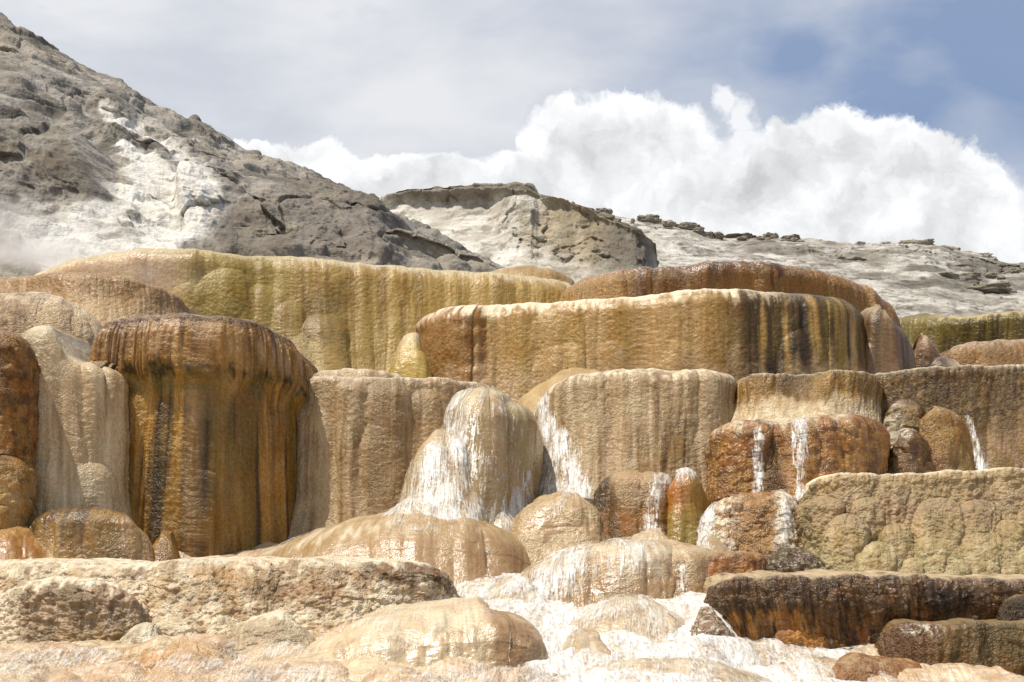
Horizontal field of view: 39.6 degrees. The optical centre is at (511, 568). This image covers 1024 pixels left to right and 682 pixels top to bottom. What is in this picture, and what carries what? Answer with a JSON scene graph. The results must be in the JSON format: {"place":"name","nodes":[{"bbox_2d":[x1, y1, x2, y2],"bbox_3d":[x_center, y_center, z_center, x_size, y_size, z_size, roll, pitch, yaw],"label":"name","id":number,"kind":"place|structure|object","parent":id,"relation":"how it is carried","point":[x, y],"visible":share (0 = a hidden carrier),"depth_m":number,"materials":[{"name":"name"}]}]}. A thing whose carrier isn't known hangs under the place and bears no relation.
{"place":"outdoors","nodes":[
{"label":"outdoors","id":0,"kind":"place"},
{"bbox_2d":[0,12,505,276],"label":"hill","id":1,"kind":"structure","parent":0,"point":[92,162],"depth_m":60.92,"materials":[{"name":"grey stone"}]},
{"bbox_2d":[385,497,462,519],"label":"water","id":2,"kind":"structure","parent":0,"point":[455,512],"depth_m":18.47,"materials":[{"name":"white liquid"}]},
{"bbox_2d":[386,228,482,261],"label":"hill","id":3,"kind":"structure","parent":0,"point":[418,245],"depth_m":60.18,"materials":[{"name":"grey stone"}]},
{"bbox_2d":[398,428,477,519],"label":"water","id":4,"kind":"structure","parent":0,"point":[458,445],"depth_m":18.72,"materials":[{"name":"white liquid"}]},
{"bbox_2d":[0,572,887,681],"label":"water","id":5,"kind":"structure","parent":0,"point":[555,657],"depth_m":14.22,"materials":[{"name":"white liquid"}]},
{"bbox_2d":[444,388,470,438],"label":"water","id":6,"kind":"structure","parent":0,"point":[454,405],"depth_m":19.36,"materials":[{"name":"white liquid"}]},
{"bbox_2d":[497,511,513,522],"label":"water","id":7,"kind":"structure","parent":0,"point":[511,517],"depth_m":18.94,"materials":[{"name":"white liquid"}]},
{"bbox_2d":[0,499,1023,681],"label":"ground","id":8,"kind":"structure","parent":0,"point":[83,666],"depth_m":13.34,"materials":[{"name":"stone"}]},
{"bbox_2d":[0,330,40,528],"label":"travertine terrace","id":9,"kind":"structure","parent":8,"relation":"on","point":[20,369],"depth_m":18.47,"materials":[{"name":"brown stone"}]},
{"bbox_2d":[0,291,102,346],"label":"travertine mound","id":10,"kind":"object","parent":8,"relation":"on","point":[21,313],"visible":0.29,"depth_m":21.44,"materials":[{"name":"beige stone"}]},
{"bbox_2d":[0,272,197,325],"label":"travertine terrace","id":11,"kind":"structure","parent":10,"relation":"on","point":[102,299],"depth_m":23.95,"materials":[{"name":"brown stone"}]},
{"bbox_2d":[21,325,132,519],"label":"travertine columns","id":12,"kind":"structure","parent":8,"relation":"on","point":[82,451],"depth_m":19.20,"materials":[{"name":"beige stone"}]},
{"bbox_2d":[27,506,154,561],"bbox_3d":[-5.418,-0.248,18.482,2.065,1.094,2.010,0,0,-13],"label":"travertine mound","id":13,"kind":"object","parent":8,"relation":"on","point":[81,532],"visible":0.41,"depth_m":17.87,"materials":[{"name":"brown stone"}]},
{"bbox_2d":[0,633,224,674],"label":"travertine mound","id":14,"kind":"object","parent":8,"relation":"on","point":[148,655],"visible":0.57,"depth_m":13.75,"materials":[{"name":"beige stone"}]},
{"bbox_2d":[120,622,162,643],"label":"travertine mound","id":15,"kind":"object","parent":8,"relation":"on","point":[141,633],"visible":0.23,"depth_m":14.23,"materials":[{"name":"beige stone"}]},
{"bbox_2d":[152,530,180,560],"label":"travertine mound","id":16,"kind":"object","parent":8,"relation":"on","point":[165,546],"visible":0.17,"depth_m":18.30,"materials":[{"name":"brown stone"}]},
{"bbox_2d":[228,610,316,656],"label":"travertine mound","id":17,"kind":"object","parent":8,"relation":"on","point":[276,627],"visible":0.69,"depth_m":14.30,"materials":[{"name":"beige stone"}]},
{"bbox_2d":[34,248,570,371],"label":"travertine terrace","id":18,"kind":"structure","parent":8,"relation":"on","point":[322,314],"depth_m":27.98,"materials":[{"name":"beige stone"}]},
{"bbox_2d":[491,265,574,284],"bbox_3d":[0.262,-6.649,34.227,2.498,0.939,4.784,0,0,0],"label":"travertine ledge","id":19,"kind":"object","parent":18,"relation":"on","point":[535,271],"visible":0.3,"depth_m":32.45,"materials":[{"name":"beige stone"}]},
{"bbox_2d":[262,652,434,681],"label":"travertine mound","id":20,"kind":"object","parent":8,"relation":"on","point":[362,667],"visible":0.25,"depth_m":13.21,"materials":[{"name":"beige stone"}]},
{"bbox_2d":[386,500,458,516],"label":"travertine mound","id":21,"kind":"object","parent":8,"relation":"on","point":[417,508],"visible":0.09,"depth_m":18.49,"materials":[{"name":"beige stone"}]},
{"bbox_2d":[307,596,546,667],"bbox_3d":[-0.941,0.785,13.941,2.654,1.001,2.199,0,0,0],"label":"travertine mound","id":22,"kind":"object","parent":8,"relation":"on","point":[424,633],"visible":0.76,"depth_m":13.54,"materials":[{"name":"beige stone"}]},
{"bbox_2d":[399,429,485,520],"bbox_3d":[-0.951,-1.113,18.920,1.347,1.587,1.665,0,0,0],"label":"travertine mound","id":23,"kind":"object","parent":8,"relation":"on","point":[468,496],"visible":0.45,"depth_m":18.79,"materials":[{"name":"white stone"}]},
{"bbox_2d":[442,386,544,523],"bbox_3d":[-0.466,-1.521,20.382,1.919,2.141,3.584,0,0,0],"label":"travertine mound","id":24,"kind":"object","parent":8,"relation":"on","point":[505,438],"visible":0.53,"depth_m":19.23,"materials":[{"name":"beige stone"}]},
{"bbox_2d":[493,514,511,532],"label":"travertine mound","id":25,"kind":"object","parent":8,"relation":"on","point":[500,521],"visible":0.07,"depth_m":18.80,"materials":[{"name":"white stone"}]},
{"bbox_2d":[511,491,606,565],"bbox_3d":[0.543,-0.527,18.969,1.593,1.058,1.810,0,0,0],"label":"travertine mound","id":26,"kind":"object","parent":8,"relation":"on","point":[541,530],"visible":0.56,"depth_m":18.55,"materials":[{"name":"beige stone"}]},
{"bbox_2d":[562,627,612,660],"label":"travertine mound","id":27,"kind":"object","parent":8,"relation":"on","point":[583,638],"visible":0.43,"depth_m":13.98,"materials":[{"name":"beige stone"}]},
{"bbox_2d":[520,539,714,607],"bbox_3d":[1.317,0.177,17.164,2.830,1.085,2.148,0,0,0],"label":"travertine mound","id":28,"kind":"object","parent":8,"relation":"on","point":[654,570],"visible":0.41,"depth_m":16.63,"materials":[{"name":"beige stone"}]},
{"bbox_2d":[591,471,671,541],"bbox_3d":[1.589,-0.717,19.152,1.300,1.195,1.600,0,0,0],"label":"travertine lump","id":29,"kind":"object","parent":8,"relation":"on","point":[626,504],"visible":0.48,"depth_m":18.57,"materials":[{"name":"beige stone"}]},
{"bbox_2d":[535,368,736,498],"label":"travertine terrace","id":30,"kind":"structure","parent":8,"relation":"on","point":[610,422],"depth_m":19.97,"materials":[{"name":"beige stone"}]},
{"bbox_2d":[517,367,600,415],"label":"travertine mound","id":31,"kind":"object","parent":30,"relation":"on","point":[530,399],"visible":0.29,"depth_m":22.11,"materials":[{"name":"beige stone"}]},
{"bbox_2d":[415,288,866,402],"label":"travertine terrace","id":32,"kind":"structure","parent":8,"relation":"on","point":[516,352],"depth_m":24.07,"materials":[{"name":"brown stone"}]},
{"bbox_2d":[559,261,900,327],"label":"travertine terrace","id":33,"kind":"structure","parent":32,"relation":"on","point":[761,276],"depth_m":28.38,"materials":[{"name":"brown stone"}]},
{"bbox_2d":[630,527,668,539],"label":"travertine mound","id":34,"kind":"object","parent":8,"relation":"on","point":[659,533],"visible":0.14,"depth_m":18.21,"materials":[{"name":"beige stone"}]},
{"bbox_2d":[579,657,771,681],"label":"travertine mound","id":35,"kind":"object","parent":8,"relation":"on","point":[723,672],"visible":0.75,"depth_m":12.91,"materials":[{"name":"beige stone"}]},
{"bbox_2d":[689,606,734,636],"bbox_3d":[2.054,0.641,15.092,0.654,0.475,0.978,0,0,0],"label":"travertine lump","id":36,"kind":"object","parent":8,"relation":"on","point":[708,621],"visible":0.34,"depth_m":14.90,"materials":[{"name":"beige stone"}]},
{"bbox_2d":[699,532,726,551],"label":"travertine mound","id":37,"kind":"object","parent":8,"relation":"on","point":[714,542],"visible":0.13,"depth_m":17.63,"materials":[{"name":"beige stone"}]},
{"bbox_2d":[667,469,710,543],"bbox_3d":[2.283,-0.804,18.693,0.594,1.008,1.298,0,0,17],"label":"travertine lump","id":38,"kind":"object","parent":37,"relation":"on","point":[688,500],"visible":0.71,"depth_m":18.34,"materials":[{"name":"brown stone"}]},
{"bbox_2d":[707,550,767,576],"bbox_3d":[2.549,0.141,17.090,1.173,0.716,1.176,0,0,0],"label":"travertine lump","id":39,"kind":"object","parent":8,"relation":"on","point":[734,562],"visible":0.32,"depth_m":16.80,"materials":[{"name":"brown stone"}]},
{"bbox_2d":[698,490,800,556],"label":"travertine mound","id":40,"kind":"object","parent":8,"relation":"on","point":[752,522],"visible":0.54,"depth_m":17.82,"materials":[{"name":"brown stone"}]},
{"bbox_2d":[704,413,890,504],"bbox_3d":[3.937,-1.390,19.529,2.738,1.406,2.592,0,0,0],"label":"travertine mound","id":41,"kind":"object","parent":8,"relation":"on","point":[844,443],"visible":0.64,"depth_m":18.77,"materials":[{"name":"brown stone"}]},
{"bbox_2d":[731,370,882,422],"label":"travertine terrace","id":42,"kind":"structure","parent":41,"relation":"on","point":[778,397],"depth_m":19.98,"materials":[{"name":"beige stone"}]},
{"bbox_2d":[703,569,1023,650],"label":"travertine terrace","id":43,"kind":"structure","parent":8,"relation":"on","point":[811,609],"depth_m":15.05,"materials":[{"name":"brown stone"}]},
{"bbox_2d":[765,547,826,572],"bbox_3d":[3.386,0.060,17.171,1.192,0.647,1.285,0,0,0],"label":"travertine lump","id":44,"kind":"object","parent":43,"relation":"on","point":[786,559],"visible":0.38,"depth_m":16.93,"materials":[{"name":"stone"}]},
{"bbox_2d":[795,467,1023,574],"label":"travertine terrace","id":45,"kind":"structure","parent":43,"relation":"on","point":[956,522],"depth_m":17.25,"materials":[{"name":"beige stone"}]},
{"bbox_2d":[887,428,934,473],"bbox_3d":[5.463,-1.534,19.587,0.825,0.809,1.065,0,0,0],"label":"travertine lump","id":46,"kind":"object","parent":45,"relation":"on","point":[911,451],"visible":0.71,"depth_m":19.28,"materials":[{"name":"brown stone"}]},
{"bbox_2d":[919,406,975,471],"bbox_3d":[5.944,-1.683,19.852,1.065,1.173,1.298,0,0,0],"label":"travertine lump","id":47,"kind":"object","parent":45,"relation":"on","point":[944,432],"visible":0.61,"depth_m":19.53,"materials":[{"name":"brown stone"}]},
{"bbox_2d":[883,399,925,448],"bbox_3d":[5.585,-2.020,20.038,0.785,0.760,1.067,0,0,21],"label":"travertine lump","id":48,"kind":"object","parent":47,"relation":"on","point":[903,413],"visible":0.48,"depth_m":19.86,"materials":[{"name":"beige stone"}]},
{"bbox_2d":[874,364,1023,469],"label":"travertine terrace","id":49,"kind":"structure","parent":45,"relation":"on","point":[989,400],"depth_m":20.50,"materials":[{"name":"brown stone"}]},
{"bbox_2d":[861,304,915,373],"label":"travertine mound","id":50,"kind":"object","parent":49,"relation":"on","point":[888,348],"visible":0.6,"depth_m":24.87,"materials":[{"name":"brown stone"}]},
{"bbox_2d":[928,357,959,366],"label":"travertine mound","id":51,"kind":"object","parent":49,"relation":"on","point":[943,362],"visible":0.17,"depth_m":24.75,"materials":[{"name":"beige stone"}]},
{"bbox_2d":[832,652,921,681],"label":"travertine mound","id":52,"kind":"object","parent":8,"relation":"on","point":[855,666],"visible":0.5,"depth_m":13.79,"materials":[{"name":"brown stone"}]},
{"bbox_2d":[913,333,940,367],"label":"travertine mound","id":53,"kind":"object","parent":8,"relation":"on","point":[926,351],"visible":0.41,"depth_m":25.99,"materials":[{"name":"brown stone"}]},
{"bbox_2d":[874,617,1023,675],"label":"travertine terrace","id":54,"kind":"structure","parent":8,"relation":"on","point":[989,642],"depth_m":14.28,"materials":[{"name":"brown stone"}]},
{"bbox_2d":[996,594,1023,620],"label":"rock","id":55,"kind":"object","parent":54,"relation":"on","point":[1011,608],"visible":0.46,"depth_m":14.73,"materials":[{"name":"brown stone"}]},
{"bbox_2d":[940,339,1023,365],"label":"travertine terrace","id":56,"kind":"structure","parent":8,"relation":"on","point":[996,352],"depth_m":26.11,"materials":[{"name":"brown stone"}]},
{"bbox_2d":[0,0,1023,262],"label":"sky","id":57,"kind":"structure","parent":0,"point":[851,121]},
{"bbox_2d":[503,470,530,517],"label":"water","id":58,"kind":"structure","parent":0,"point":[518,504],"depth_m":19.25,"materials":[{"name":"white liquid"}]},
{"bbox_2d":[377,182,658,282],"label":"cliff","id":59,"kind":"structure","parent":0,"point":[512,224],"depth_m":116.01,"materials":[{"name":"beige stone"}]},
{"bbox_2d":[594,208,612,213],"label":"boulder","id":60,"kind":"object","parent":59,"relation":"on","point":[606,210],"visible":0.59,"depth_m":119.51,"materials":[{"name":"grey stone"}]},
{"bbox_2d":[480,574,555,605],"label":"water","id":61,"kind":"structure","parent":0,"point":[516,582],"depth_m":16.41,"materials":[{"name":"white liquid"}]},
{"bbox_2d":[526,544,596,601],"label":"water","id":62,"kind":"structure","parent":0,"point":[538,583],"depth_m":16.75,"materials":[{"name":"white liquid"}]},
{"bbox_2d":[534,393,591,497],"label":"water","id":63,"kind":"structure","parent":0,"point":[558,449],"depth_m":19.99,"materials":[{"name":"white liquid"}]},
{"bbox_2d":[574,594,671,642],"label":"water","id":64,"kind":"structure","parent":0,"point":[601,607],"depth_m":15.29,"materials":[{"name":"white liquid"}]},
{"bbox_2d":[601,537,650,567],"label":"water","id":65,"kind":"structure","parent":0,"point":[640,547],"depth_m":16.77,"materials":[{"name":"white liquid"}]},
{"bbox_2d":[645,473,670,530],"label":"water","id":66,"kind":"structure","parent":0,"point":[658,494],"depth_m":18.50,"materials":[{"name":"white liquid"}]},
{"bbox_2d":[675,467,696,475],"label":"water","id":67,"kind":"structure","parent":0,"point":[686,468],"depth_m":18.58,"materials":[{"name":"white liquid"}]},
{"bbox_2d":[595,655,777,681],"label":"water","id":68,"kind":"structure","parent":0,"point":[699,676],"depth_m":12.97,"materials":[{"name":"white liquid"}]},
{"bbox_2d":[696,529,708,545],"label":"water","id":69,"kind":"structure","parent":0,"point":[702,534],"depth_m":17.87,"materials":[{"name":"white liquid"}]},
{"bbox_2d":[698,504,715,540],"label":"water","id":70,"kind":"structure","parent":0,"point":[707,513],"depth_m":18.00,"materials":[{"name":"white liquid"}]},
{"bbox_2d":[754,419,763,492],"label":"water","id":71,"kind":"structure","parent":0,"point":[759,475],"depth_m":18.73,"materials":[{"name":"white liquid"}]},
{"bbox_2d":[781,492,790,542],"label":"water","id":72,"kind":"structure","parent":0,"point":[787,516],"depth_m":17.78,"materials":[{"name":"white liquid"}]},
{"bbox_2d":[792,416,807,499],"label":"water","id":73,"kind":"structure","parent":0,"point":[800,425],"depth_m":18.63,"materials":[{"name":"white liquid"}]},
{"bbox_2d":[615,216,1023,317],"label":"hill","id":74,"kind":"structure","parent":0,"point":[903,280],"depth_m":145.42,"materials":[{"name":"grey stone"}]},
{"bbox_2d":[636,214,659,223],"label":"boulder","id":75,"kind":"object","parent":74,"relation":"on","point":[640,218],"visible":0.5,"depth_m":180.06,"materials":[{"name":"grey stone"}]},
{"bbox_2d":[659,220,675,224],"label":"boulder","id":76,"kind":"object","parent":74,"relation":"on","point":[662,222],"visible":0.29,"depth_m":178.34,"materials":[{"name":"grey stone"}]},
{"bbox_2d":[667,220,674,227],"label":"boulder","id":77,"kind":"object","parent":74,"relation":"on","point":[671,223],"visible":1,"depth_m":167.76,"materials":[{"name":"grey stone"}]},
{"bbox_2d":[674,222,703,229],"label":"boulder","id":78,"kind":"object","parent":74,"relation":"on","point":[688,225],"visible":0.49,"depth_m":175.71,"materials":[{"name":"grey stone"}]},
{"bbox_2d":[693,227,704,231],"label":"boulder","id":79,"kind":"object","parent":74,"relation":"on","point":[699,229],"visible":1,"depth_m":167.59,"materials":[{"name":"grey stone"}]},
{"bbox_2d":[714,233,723,238],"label":"boulder","id":80,"kind":"object","parent":74,"relation":"on","point":[719,236],"visible":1,"depth_m":167.65,"materials":[{"name":"grey stone"}]},
{"bbox_2d":[724,232,755,237],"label":"boulder","id":81,"kind":"object","parent":74,"relation":"on","point":[736,235],"visible":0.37,"depth_m":171.43,"materials":[{"name":"grey stone"}]},
{"bbox_2d":[755,235,764,239],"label":"boulder","id":82,"kind":"object","parent":74,"relation":"on","point":[760,237],"visible":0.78,"depth_m":167.71,"materials":[{"name":"grey stone"}]},
{"bbox_2d":[762,232,778,238],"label":"boulder","id":83,"kind":"object","parent":74,"relation":"on","point":[767,234],"visible":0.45,"depth_m":170.32,"materials":[{"name":"grey stone"}]},
{"bbox_2d":[780,234,799,239],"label":"boulder","id":84,"kind":"object","parent":74,"relation":"on","point":[788,237],"visible":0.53,"depth_m":169.20,"materials":[{"name":"grey stone"}]},
{"bbox_2d":[836,255,866,260],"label":"slope rock","id":85,"kind":"object","parent":74,"relation":"on","point":[853,258],"visible":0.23,"depth_m":148.57,"materials":[{"name":"grey stone"}]},
{"bbox_2d":[898,238,934,244],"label":"rock outcrop","id":86,"kind":"object","parent":74,"relation":"on","point":[925,242],"visible":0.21,"depth_m":161.42,"materials":[{"name":"grey stone"}]},
{"bbox_2d":[949,246,960,250],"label":"rock outcrop","id":87,"kind":"object","parent":74,"relation":"on","point":[955,248],"visible":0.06,"depth_m":161.06,"materials":[{"name":"grey stone"}]},
{"bbox_2d":[934,271,981,280],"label":"slope rock","id":88,"kind":"object","parent":74,"relation":"on","point":[964,276],"visible":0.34,"depth_m":138.42,"materials":[{"name":"grey stone"}]},
{"bbox_2d":[964,251,992,257],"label":"rock outcrop","id":89,"kind":"object","parent":74,"relation":"on","point":[987,254],"visible":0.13,"depth_m":158.96,"materials":[{"name":"grey stone"}]},
{"bbox_2d":[967,282,1010,293],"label":"slope rock","id":90,"kind":"object","parent":74,"relation":"on","point":[998,288],"visible":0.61,"depth_m":128.75,"materials":[{"name":"grey stone"}]},
{"bbox_2d":[984,272,997,278],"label":"slope rock","id":91,"kind":"object","parent":74,"relation":"on","point":[990,275],"visible":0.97,"depth_m":140.64,"materials":[{"name":"grey stone"}]},
{"bbox_2d":[1008,288,1016,292],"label":"slope rock","id":92,"kind":"object","parent":74,"relation":"on","point":[1012,290],"visible":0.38,"depth_m":129.90,"materials":[{"name":"grey stone"}]},
{"bbox_2d":[1009,267,1022,272],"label":"slope rock","id":93,"kind":"object","parent":74,"relation":"on","point":[1016,270],"visible":1,"depth_m":143.88,"materials":[{"name":"grey stone"}]},
{"bbox_2d":[899,311,1023,353],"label":"travertine terrace","id":94,"kind":"structure","parent":0,"point":[944,334],"depth_m":31.19,"materials":[{"name":"stone"}]},
{"bbox_2d":[968,415,986,469],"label":"water","id":95,"kind":"structure","parent":0,"point":[979,466],"depth_m":20.18,"materials":[{"name":"white liquid"}]},
{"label":"ground","id":96,"kind":"structure","parent":0,"visible":0},
{"bbox_2d":[0,525,46,559],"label":"travertine mound","id":97,"kind":"object","parent":96,"relation":"on","point":[20,542],"visible":0.15,"depth_m":17.75,"materials":[{"name":"brown stone"}]},
{"bbox_2d":[0,575,152,644],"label":"travertine mound","id":98,"kind":"object","parent":96,"relation":"on","point":[59,608],"visible":0.63,"depth_m":14.57,"materials":[{"name":"beige stone"}]},
{"bbox_2d":[89,313,317,556],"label":"travertine terrace","id":99,"kind":"structure","parent":96,"relation":"on","point":[215,403],"depth_m":19.61,"materials":[{"name":"brown stone"}]},
{"bbox_2d":[0,555,461,636],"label":"travertine terrace","id":100,"kind":"structure","parent":96,"relation":"on","point":[319,596],"depth_m":15.34,"materials":[{"name":"beige stone"}]},
{"bbox_2d":[285,376,481,542],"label":"travertine terrace","id":101,"kind":"structure","parent":96,"relation":"on","point":[360,441],"depth_m":20.28,"materials":[{"name":"beige stone"}]},
{"bbox_2d":[313,368,401,377],"bbox_3d":[-2.303,-2.683,23.082,1.857,0.896,4.426,0,0,0],"label":"travertine ledge","id":102,"kind":"object","parent":101,"relation":"on","point":[351,372],"visible":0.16,"depth_m":21.43,"materials":[{"name":"beige stone"}]},
{"bbox_2d":[388,333,431,377],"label":"travertine mound","id":103,"kind":"object","parent":101,"relation":"on","point":[410,359],"visible":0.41,"depth_m":23.89,"materials":[{"name":"yellow stone"}]},
{"bbox_2d":[255,512,530,585],"bbox_3d":[-1.922,-0.185,18.796,4.802,1.349,3.297,0,0,8],"label":"travertine mound","id":104,"kind":"object","parent":96,"relation":"on","point":[461,549],"visible":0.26,"depth_m":17.96,"materials":[{"name":"beige stone"}]},
{"bbox_2d":[481,576,547,604],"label":"travertine mound","id":105,"kind":"object","parent":96,"relation":"on","point":[525,594],"visible":0.23,"depth_m":16.30,"materials":[{"name":"beige stone"}]},
{"bbox_2d":[568,596,685,643],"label":"travertine mound","id":106,"kind":"object","parent":96,"relation":"on","point":[673,622],"visible":0.33,"depth_m":15.14,"materials":[{"name":"beige stone"}]}
]}

